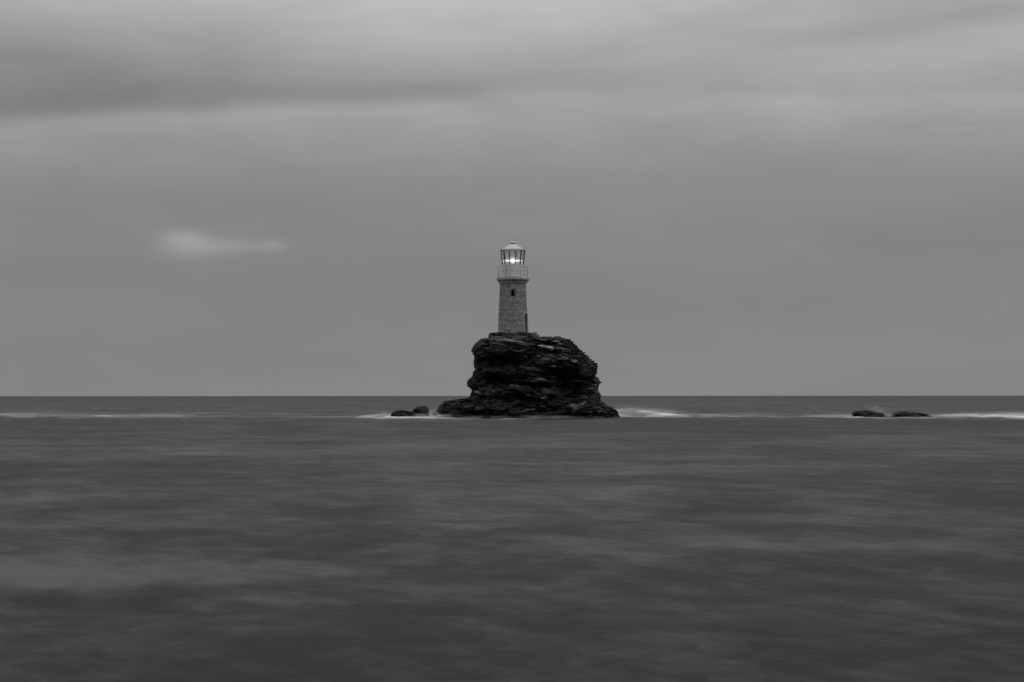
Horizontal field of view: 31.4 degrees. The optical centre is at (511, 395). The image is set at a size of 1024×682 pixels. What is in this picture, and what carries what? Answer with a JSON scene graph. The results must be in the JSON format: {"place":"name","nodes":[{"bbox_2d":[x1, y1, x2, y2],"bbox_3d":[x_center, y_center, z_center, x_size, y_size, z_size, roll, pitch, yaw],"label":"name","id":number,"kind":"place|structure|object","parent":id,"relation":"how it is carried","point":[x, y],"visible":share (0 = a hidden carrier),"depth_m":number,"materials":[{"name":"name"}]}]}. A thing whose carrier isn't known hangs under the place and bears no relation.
{"place":"outdoors","nodes":[
{"label":"outdoors","id":0,"kind":"place"},
{"bbox_2d":[0,396,1023,681],"bbox_3d":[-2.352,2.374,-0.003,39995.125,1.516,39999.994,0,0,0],"label":"water","id":1,"kind":"structure","parent":0,"point":[368,538],"depth_m":29.52,"materials":[{"name":"grey liquid"}]},
{"bbox_2d":[390,410,415,416],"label":"sea rock","id":2,"kind":"object","parent":1,"relation":"in","point":[400,413],"visible":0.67,"depth_m":197.69,"materials":[{"name":"black stone"}]},
{"bbox_2d":[412,406,429,415],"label":"sea rock","id":3,"kind":"object","parent":1,"relation":"in","point":[420,411],"visible":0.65,"depth_m":201.71,"materials":[{"name":"black stone"}]},
{"bbox_2d":[436,332,619,418],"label":"rock islet","id":4,"kind":"object","parent":1,"relation":"in","point":[521,375],"visible":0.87,"depth_m":195.31,"materials":[{"name":"black stone"}]},
{"bbox_2d":[496,241,528,331],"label":"lighthouse","id":5,"kind":"object","parent":4,"relation":"on","point":[513,313],"visible":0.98,"depth_m":198.83,"materials":[{"name":"stone"}]},
{"bbox_2d":[561,339,597,376],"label":"stone staircase","id":6,"kind":"structure","parent":4,"relation":"on","point":[588,367],"depth_m":195.97,"materials":[{"name":"black stone"}]},
{"bbox_2d":[852,410,886,416],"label":"sea rock","id":7,"kind":"object","parent":1,"relation":"in","point":[867,413],"visible":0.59,"depth_m":197.57,"materials":[{"name":"black stone"}]},
{"bbox_2d":[890,411,932,416],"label":"sea rock","id":8,"kind":"object","parent":1,"relation":"in","point":[904,414],"visible":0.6,"depth_m":197.46,"materials":[{"name":"black stone"}]},
{"bbox_2d":[0,0,1023,395],"label":"sky","id":9,"kind":"structure","parent":0,"point":[198,197],"materials":[{"name":"grey"}]}
]}

